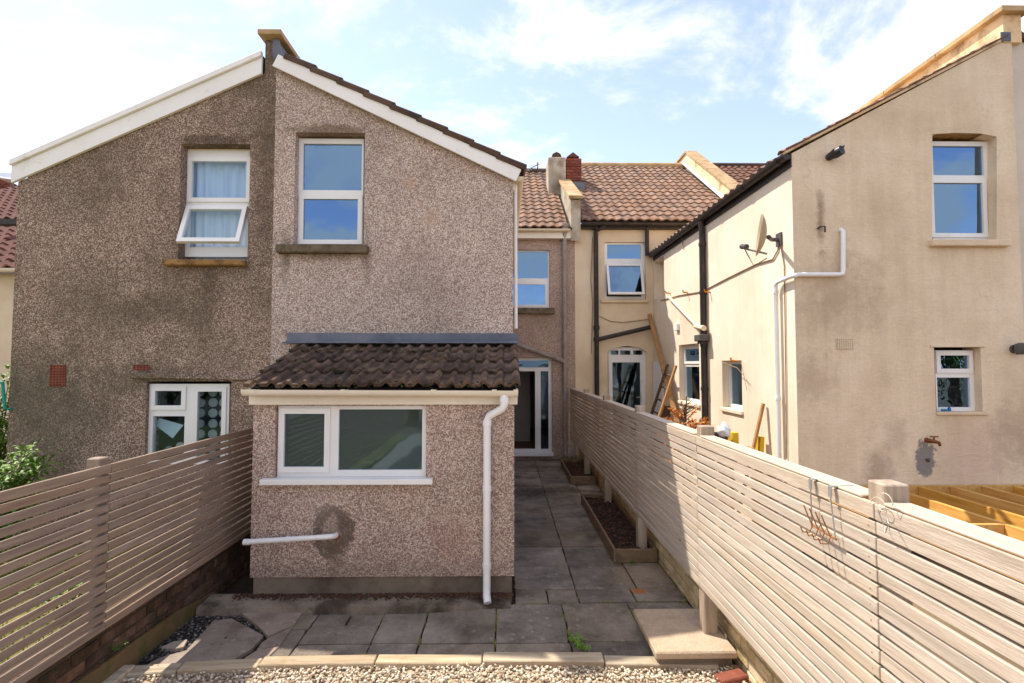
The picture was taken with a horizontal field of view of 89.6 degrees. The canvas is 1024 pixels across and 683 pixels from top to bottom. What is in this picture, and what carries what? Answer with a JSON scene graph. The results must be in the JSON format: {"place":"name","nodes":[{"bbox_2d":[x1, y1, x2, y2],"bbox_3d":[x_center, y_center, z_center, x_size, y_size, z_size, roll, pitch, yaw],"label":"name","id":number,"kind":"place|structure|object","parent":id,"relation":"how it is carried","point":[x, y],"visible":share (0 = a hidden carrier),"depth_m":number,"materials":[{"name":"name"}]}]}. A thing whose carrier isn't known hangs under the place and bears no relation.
{"place":"outdoors","nodes":[
{"label":"outdoors","id":0,"kind":"place"},
{"bbox_2d":[0,545,198,663],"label":"lawn","id":1,"kind":"structure","parent":0,"point":[35,562],"depth_m":4.88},
{"bbox_2d":[0,439,63,552],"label":"leafy shrub","id":2,"kind":"object","parent":1,"relation":"on","point":[19,478],"visible":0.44,"depth_m":5.07,"materials":[{"name":"green plant"}]},
{"bbox_2d":[7,445,31,485],"bbox_3d":[-5.111,1.361,5.346,0.254,0.564,0.204,0,-2,-1],"label":"sapling","id":3,"kind":"object","parent":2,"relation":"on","point":[24,467],"visible":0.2,"depth_m":5.35,"materials":[{"name":"green plant"}]},
{"bbox_2d":[18,555,110,611],"bbox_3d":[-3.711,2.065,4.261,0.574,0.435,0.626,1,-3,-22],"label":"leafy shrub","id":4,"kind":"object","parent":1,"relation":"on","point":[60,594],"visible":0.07,"depth_m":4.19,"materials":[{"name":"green plant"}]},
{"bbox_2d":[232,592,513,600],"bbox_3d":[-1.232,2.262,4.569,2.495,0.022,0.159,0,-2,-1],"label":"debris","id":5,"kind":"object","parent":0,"point":[375,596],"visible":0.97,"depth_m":4.58,"materials":[{"name":"brown soil"}]},
{"bbox_2d":[136,460,736,665],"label":"patio","id":6,"kind":"structure","parent":0,"point":[314,626],"depth_m":4.41,"materials":[{"name":"stone"}]},
{"bbox_2d":[75,591,215,682],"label":"retaining board","id":7,"kind":"object","parent":6,"relation":"on","point":[140,648],"visible":0.67,"depth_m":3.77,"materials":[{"name":"wood"}]},
{"bbox_2d":[139,615,263,662],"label":"chippings","id":8,"kind":"object","parent":6,"relation":"on","point":[191,627],"visible":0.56,"depth_m":4.13,"materials":[{"name":"grey gravel"}]},
{"bbox_2d":[241,29,582,604],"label":"terraced house","id":9,"kind":"structure","parent":6,"relation":"on","point":[408,394],"depth_m":5.86,"materials":[{"name":"beige concrete"}]},
{"bbox_2d":[275,138,368,253],"bbox_3d":[-2.156,-1.694,5.966,1.028,1.394,0.260,0,-2,-1],"label":"window","id":10,"kind":"structure","parent":9,"relation":"in","point":[303,246],"depth_m":6.02,"materials":[{"name":"white plastic"}]},
{"bbox_2d":[259,405,432,484],"bbox_3d":[-1.480,0.936,4.692,1.536,0.695,0.180,0,-2,-1],"label":"window","id":11,"kind":"structure","parent":9,"relation":"in","point":[333,444],"depth_m":4.73,"materials":[{"name":"white plastic"}]},
{"bbox_2d":[514,371,529,440],"bbox_3d":[0.026,1.638,13.164,0.870,1.800,0.040,0,-2,-1],"label":"interior door","id":12,"kind":"structure","parent":9,"relation":"in","point":[521,410],"depth_m":13.14,"materials":[{"name":"paint"}]},
{"bbox_2d":[527,162,538,172],"bbox_3d":[0.630,-5.258,15.552,0.350,0.371,0.705,0,-2,-6],"label":"tv antenna","id":13,"kind":"object","parent":9,"relation":"attached to","point":[533,168],"visible":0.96,"depth_m":15.60,"materials":[{"name":"grey metal"}]},
{"bbox_2d":[513,250,554,313],"bbox_3d":[0.254,-1.349,11.674,1.403,1.464,0.240,0,-2,-1],"label":"window","id":14,"kind":"structure","parent":9,"relation":"in","point":[522,309],"depth_m":11.72,"materials":[{"name":"white plastic"}]},
{"bbox_2d":[514,358,553,455],"bbox_3d":[0.395,1.462,11.575,1.059,2.177,0.240,0,-2,-1],"label":"patio door","id":15,"kind":"structure","parent":9,"relation":"in","point":[537,451],"depth_m":11.64,"materials":[{"name":"white plastic"}]},
{"bbox_2d":[364,488,687,654],"bbox_3d":[0.219,2.407,6.274,2.719,0.032,5.132,0,-2,-1],"label":"joint moss","id":16,"kind":"object","parent":6,"relation":"on","point":[496,614],"visible":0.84,"depth_m":4.48,"materials":[{"name":"green plant"}]},
{"bbox_2d":[561,459,596,483],"bbox_3d":[1.263,2.497,9.958,0.475,0.145,1.630,0,-2,-1],"label":"planter box","id":17,"kind":"object","parent":6,"relation":"on","point":[573,469],"visible":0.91,"depth_m":9.64,"materials":[{"name":"brown wood"}]},
{"bbox_2d":[567,633,590,651],"bbox_3d":[0.507,2.274,3.894,0.170,0.082,0.245,0,-2,-1],"label":"weed","id":18,"kind":"object","parent":6,"relation":"on","point":[578,644],"visible":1,"depth_m":3.91,"materials":[{"name":"green plant"}]},
{"bbox_2d":[581,494,657,562],"bbox_3d":[1.313,2.359,6.736,0.475,0.145,2.380,0,-2,-1],"label":"planter box","id":19,"kind":"object","parent":6,"relation":"on","point":[614,523],"visible":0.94,"depth_m":6.33,"materials":[{"name":"brown wood"}]},
{"bbox_2d":[633,609,736,668],"bbox_3d":[1.286,2.270,3.914,0.575,0.180,0.645,0,-2,-1],"label":"stone step","id":20,"kind":"object","parent":6,"relation":"on","point":[673,636],"visible":0.72,"depth_m":3.77,"materials":[{"name":"beige stone"}]},
{"bbox_2d":[570,388,1023,682],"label":"slatted fence","id":21,"kind":"object","parent":6,"relation":"on","point":[895,619],"visible":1,"depth_m":2.46,"materials":[{"name":"brown wood"}]},
{"bbox_2d":[800,478,853,543],"bbox_3d":[1.427,0.768,2.346,0.163,0.257,0.199,0,-2,-1],"label":"hook rack","id":22,"kind":"object","parent":21,"relation":"hanging from","point":[810,510],"visible":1,"depth_m":2.32,"materials":[{"name":"metal"}]},
{"bbox_2d":[870,493,892,511],"bbox_3d":[1.424,0.613,1.975,0.023,0.076,0.120,0,-2,-1],"label":"string","id":23,"kind":"object","parent":21,"relation":"attached to","point":[882,500],"visible":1,"depth_m":1.97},
{"bbox_2d":[878,510,888,532],"bbox_3d":[1.411,0.686,1.949,0.017,0.077,0.087,-1,-3,13],"label":"wire","id":24,"kind":"object","parent":23,"relation":"hanging from","point":[883,523],"visible":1,"depth_m":1.96,"materials":[{"name":"metal"}]},
{"bbox_2d":[123,663,751,682],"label":"gravel ground","id":25,"kind":"structure","parent":0,"point":[466,679],"depth_m":3.53,"materials":[{"name":"beige gravel"}]},
{"bbox_2d":[714,668,748,682],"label":"loose brick","id":26,"kind":"object","parent":25,"relation":"on","point":[738,675],"visible":0.89,"depth_m":3.47,"materials":[{"name":"brick"}]},
{"bbox_2d":[0,0,1023,184],"label":"sky","id":27,"kind":"structure","parent":0,"point":[529,81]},
{"bbox_2d":[612,459,802,558],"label":"neighbour yard","id":28,"kind":"structure","parent":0,"point":[716,515],"depth_m":6.86,"materials":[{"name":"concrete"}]},
{"bbox_2d":[634,364,677,462],"bbox_3d":[2.770,1.509,10.060,0.792,2.141,0.608,0,-2,-1],"label":"ladder","id":29,"kind":"object","parent":28,"relation":"on","point":[667,388],"visible":0.47,"depth_m":9.91,"materials":[{"name":"brown wood"}]},
{"bbox_2d":[653,362,664,464],"bbox_3d":[3.177,1.530,11.170,0.038,2.182,0.650,0,-2,-1],"label":"door panel","id":30,"kind":"structure","parent":28,"relation":"on","point":[657,375],"depth_m":11.19,"materials":[{"name":"white wood"}]},
{"bbox_2d":[647,406,670,476],"bbox_3d":[2.822,1.911,9.936,0.520,1.324,0.240,1,-3,-25],"label":"board","id":31,"kind":"object","parent":28,"relation":"on","point":[666,412],"visible":0.29,"depth_m":9.98,"materials":[{"name":"brown wood"}]},
{"bbox_2d":[648,314,695,490],"bbox_3d":[3.093,0.895,10.223,0.090,3.389,3.032,0,-2,1],"label":"plank","id":32,"kind":"object","parent":28,"relation":"on","point":[661,362],"visible":0.36,"depth_m":10.67,"materials":[{"name":"brown wood"}]},
{"bbox_2d":[646,396,710,492],"bbox_3d":[2.747,1.683,8.191,1.067,1.621,1.331,-2,-3,34],"label":"dead conifer","id":33,"kind":"object","parent":28,"relation":"on","point":[681,415],"visible":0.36,"depth_m":8.18,"materials":[{"name":"brown plant"}]},
{"bbox_2d":[685,442,777,548],"bbox_3d":[2.748,1.905,6.592,0.700,1.040,1.250,0,-2,-1],"label":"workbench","id":34,"kind":"object","parent":28,"relation":"on","point":[728,495],"visible":0.03,"depth_m":6.03,"materials":[{"name":"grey wood"}]},
{"bbox_2d":[714,432,727,446],"bbox_3d":[2.716,1.294,6.743,0.235,0.190,0.235,0,-2,-1],"label":"tub","id":35,"kind":"object","parent":34,"relation":"on","point":[717,435],"visible":0.08,"depth_m":6.66,"materials":[{"name":"black plastic"}]},
{"bbox_2d":[717,421,730,437],"bbox_3d":[1.658,0.687,4.027,0.105,0.129,0.108,1,-3,-26],"label":"plastic bag","id":36,"kind":"object","parent":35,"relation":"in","point":[724,429],"visible":1,"depth_m":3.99,"materials":[{"name":"white plastic"}]},
{"bbox_2d":[734,403,764,530],"bbox_3d":[3.043,1.612,6.618,0.421,1.634,0.050,0,-2,4],"label":"timber batten","id":37,"kind":"object","parent":28,"relation":"on","point":[758,425],"visible":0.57,"depth_m":6.61,"materials":[{"name":"wood"}]},
{"bbox_2d":[752,436,764,525],"bbox_3d":[3.158,1.823,6.613,0.130,1.207,0.120,0,-2,-1],"label":"timber offcut","id":38,"kind":"object","parent":28,"relation":"on","point":[760,444],"visible":0.29,"depth_m":6.58,"materials":[{"name":"yellow paint"}]},
{"bbox_2d":[566,5,1023,551],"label":"terraced house","id":39,"kind":"structure","parent":28,"relation":"on","point":[874,329],"depth_m":6.11,"materials":[{"name":"beige paint"}]},
{"bbox_2d":[601,243,647,302],"bbox_3d":[2.545,-1.571,11.671,1.071,1.386,0.314,0,-2,-1],"label":"window","id":40,"kind":"structure","parent":39,"relation":"in","point":[640,262],"depth_m":11.74,"materials":[{"name":"white plastic"}]},
{"bbox_2d":[608,347,645,441],"bbox_3d":[2.613,1.205,11.671,0.854,2.152,0.120,0,-2,-1],"label":"back door","id":41,"kind":"structure","parent":39,"relation":"in","point":[611,358],"depth_m":11.69,"materials":[{"name":"white plastic"}]},
{"bbox_2d":[678,344,700,407],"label":"window","id":42,"kind":"structure","parent":39,"relation":"in","point":[691,352],"depth_m":9.58,"materials":[{"name":"white plastic"}]},
{"bbox_2d":[720,361,743,414],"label":"window","id":43,"kind":"structure","parent":39,"relation":"in","point":[731,369],"depth_m":7.92,"materials":[{"name":"white plastic"}]},
{"bbox_2d":[739,214,782,265],"bbox_3d":[2.941,-1.133,6.056,0.936,0.599,0.331,2,-3,-45],"label":"satellite dish","id":44,"kind":"object","parent":39,"relation":"attached to","point":[762,235],"visible":1,"depth_m":5.87,"materials":[{"name":"beige metal"}]},
{"bbox_2d":[825,145,844,160],"bbox_3d":[3.750,-2.186,5.985,0.124,0.125,0.215,1,-3,-27],"label":"security light","id":45,"kind":"object","parent":39,"relation":"attached to","point":[837,152],"visible":1,"depth_m":5.93,"materials":[{"name":"black plastic"}]},
{"bbox_2d":[818,485,1023,582],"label":"deck frame","id":46,"kind":"object","parent":39,"relation":"attached to","point":[999,509],"visible":0.46,"depth_m":5.29,"materials":[{"name":"orange wood"}]},
{"bbox_2d":[924,436,941,445],"bbox_3d":[4.802,1.134,5.890,0.086,0.113,0.150,1,-3,-30],"label":"garden tap","id":47,"kind":"object","parent":39,"relation":"attached to","point":[929,440],"visible":1,"depth_m":5.87,"materials":[{"name":"orange metal"}]},
{"bbox_2d":[931,345,988,414],"bbox_3d":[5.187,0.448,6.052,0.640,0.810,0.190,0,-2,-1],"label":"window","id":48,"kind":"structure","parent":39,"relation":"in","point":[968,373],"depth_m":6.08,"materials":[{"name":"white plastic"}]},
{"bbox_2d":[929,134,1011,246],"bbox_3d":[5.354,-1.785,6.168,0.930,1.360,0.305,0,-2,-1],"label":"window","id":49,"kind":"structure","parent":39,"relation":"in","point":[980,239],"depth_m":6.19,"materials":[{"name":"white plastic"}]},
{"bbox_2d":[1009,343,1023,354],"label":"outdoor light","id":50,"kind":"object","parent":39,"relation":"attached to","point":[1017,348],"visible":1,"depth_m":5.91,"materials":[{"name":"grey plastic"}]},
{"bbox_2d":[728,431,738,443],"bbox_3d":[2.915,1.291,6.786,0.080,0.198,0.140,0,-2,-1],"label":"level block","id":51,"kind":"object","parent":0,"point":[734,437],"depth_m":6.72,"materials":[{"name":"yellow paint"}]},
{"bbox_2d":[724,551,1023,682],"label":"ground","id":52,"kind":"structure","parent":0,"point":[1001,656],"depth_m":4.70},
{"bbox_2d":[0,365,9,475],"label":"leafy shrub","id":53,"kind":"object","parent":52,"relation":"on","point":[3,437],"visible":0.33,"depth_m":6.07,"materials":[{"name":"green plant"}]},
{"bbox_2d":[0,179,17,488],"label":"terraced house","id":54,"kind":"structure","parent":52,"relation":"on","point":[8,206],"depth_m":8.97,"materials":[{"name":"beige paint"}]},
{"bbox_2d":[0,524,250,682],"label":"garden wall","id":55,"kind":"structure","parent":52,"relation":"on","point":[222,571],"depth_m":3.91,"materials":[{"name":"brick"}]},
{"bbox_2d":[111,640,129,650],"bbox_3d":[-2.677,2.071,3.490,0.135,0.052,0.130,0,-2,-1],"label":"weed","id":56,"kind":"object","parent":55,"relation":"on","point":[117,649],"visible":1,"depth_m":3.50,"materials":[{"name":"green plant"}]},
{"bbox_2d":[0,427,252,682],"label":"slatted fence","id":57,"kind":"object","parent":55,"relation":"on","point":[95,526],"visible":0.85,"depth_m":3.29,"materials":[{"name":"wood"}]},
{"bbox_2d":[6,40,343,545],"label":"terraced house","id":58,"kind":"structure","parent":52,"relation":"on","point":[133,322],"depth_m":5.90,"materials":[{"name":"grey concrete"}]},
{"bbox_2d":[0,381,11,409],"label":"washing line","id":59,"kind":"object","parent":58,"relation":"attached to","point":[3,395],"visible":1,"depth_m":5.74,"materials":[{"name":"teal plastic"}]},
{"bbox_2d":[156,418,182,437],"bbox_3d":[-3.980,1.004,5.973,0.341,0.233,0.003,0,-2,-1],"label":"paper sheet","id":60,"kind":"object","parent":58,"relation":"attached to","point":[170,428],"visible":0.86,"depth_m":5.97,"materials":[{"name":"white paper"}]},
{"bbox_2d":[147,384,230,463],"bbox_3d":[-3.701,0.946,5.911,0.920,0.919,0.076,0,-2,-1],"label":"window","id":61,"kind":"structure","parent":58,"relation":"in","point":[189,407],"depth_m":5.89,"materials":[{"name":"white plastic"}]},
{"bbox_2d":[164,392,221,458],"bbox_3d":[-3.813,1.036,6.122,0.905,0.970,0.022,0,-2,-1],"label":"hanging screen","id":62,"kind":"object","parent":58,"relation":"hanging from","point":[212,413],"visible":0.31,"depth_m":6.12,"materials":[{"name":"black"}]},
{"bbox_2d":[162,149,249,266],"bbox_3d":[-3.505,-1.572,6.005,0.926,1.429,0.270,0,-2,-1],"label":"window","id":63,"kind":"structure","parent":58,"relation":"in","point":[241,205],"depth_m":6.06,"materials":[{"name":"white plastic"}]},
{"bbox_2d":[191,163,247,259],"bbox_3d":[-3.441,-1.614,6.193,0.839,1.338,0.063,0,-2,-1],"label":"curtain","id":64,"kind":"object","parent":58,"relation":"hanging from","point":[219,180],"depth_m":6.19,"materials":[{"name":"white fabric"}]},
{"bbox_2d":[102,652,718,682],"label":"garden edging","id":65,"kind":"object","parent":52,"relation":"on","point":[553,660],"visible":0.55,"depth_m":3.63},
{"bbox_2d":[579,445,833,682],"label":"garden wall","id":66,"kind":"structure","parent":52,"relation":"on","point":[753,665],"depth_m":4.02,"materials":[{"name":"tan rough stone blocks"}]},
{"bbox_2d":[675,31,1023,321],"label":"terraced house","id":67,"kind":"structure","parent":52,"relation":"on","point":[720,180],"depth_m":12.51,"materials":[{"name":"brown concrete"}]}
]}

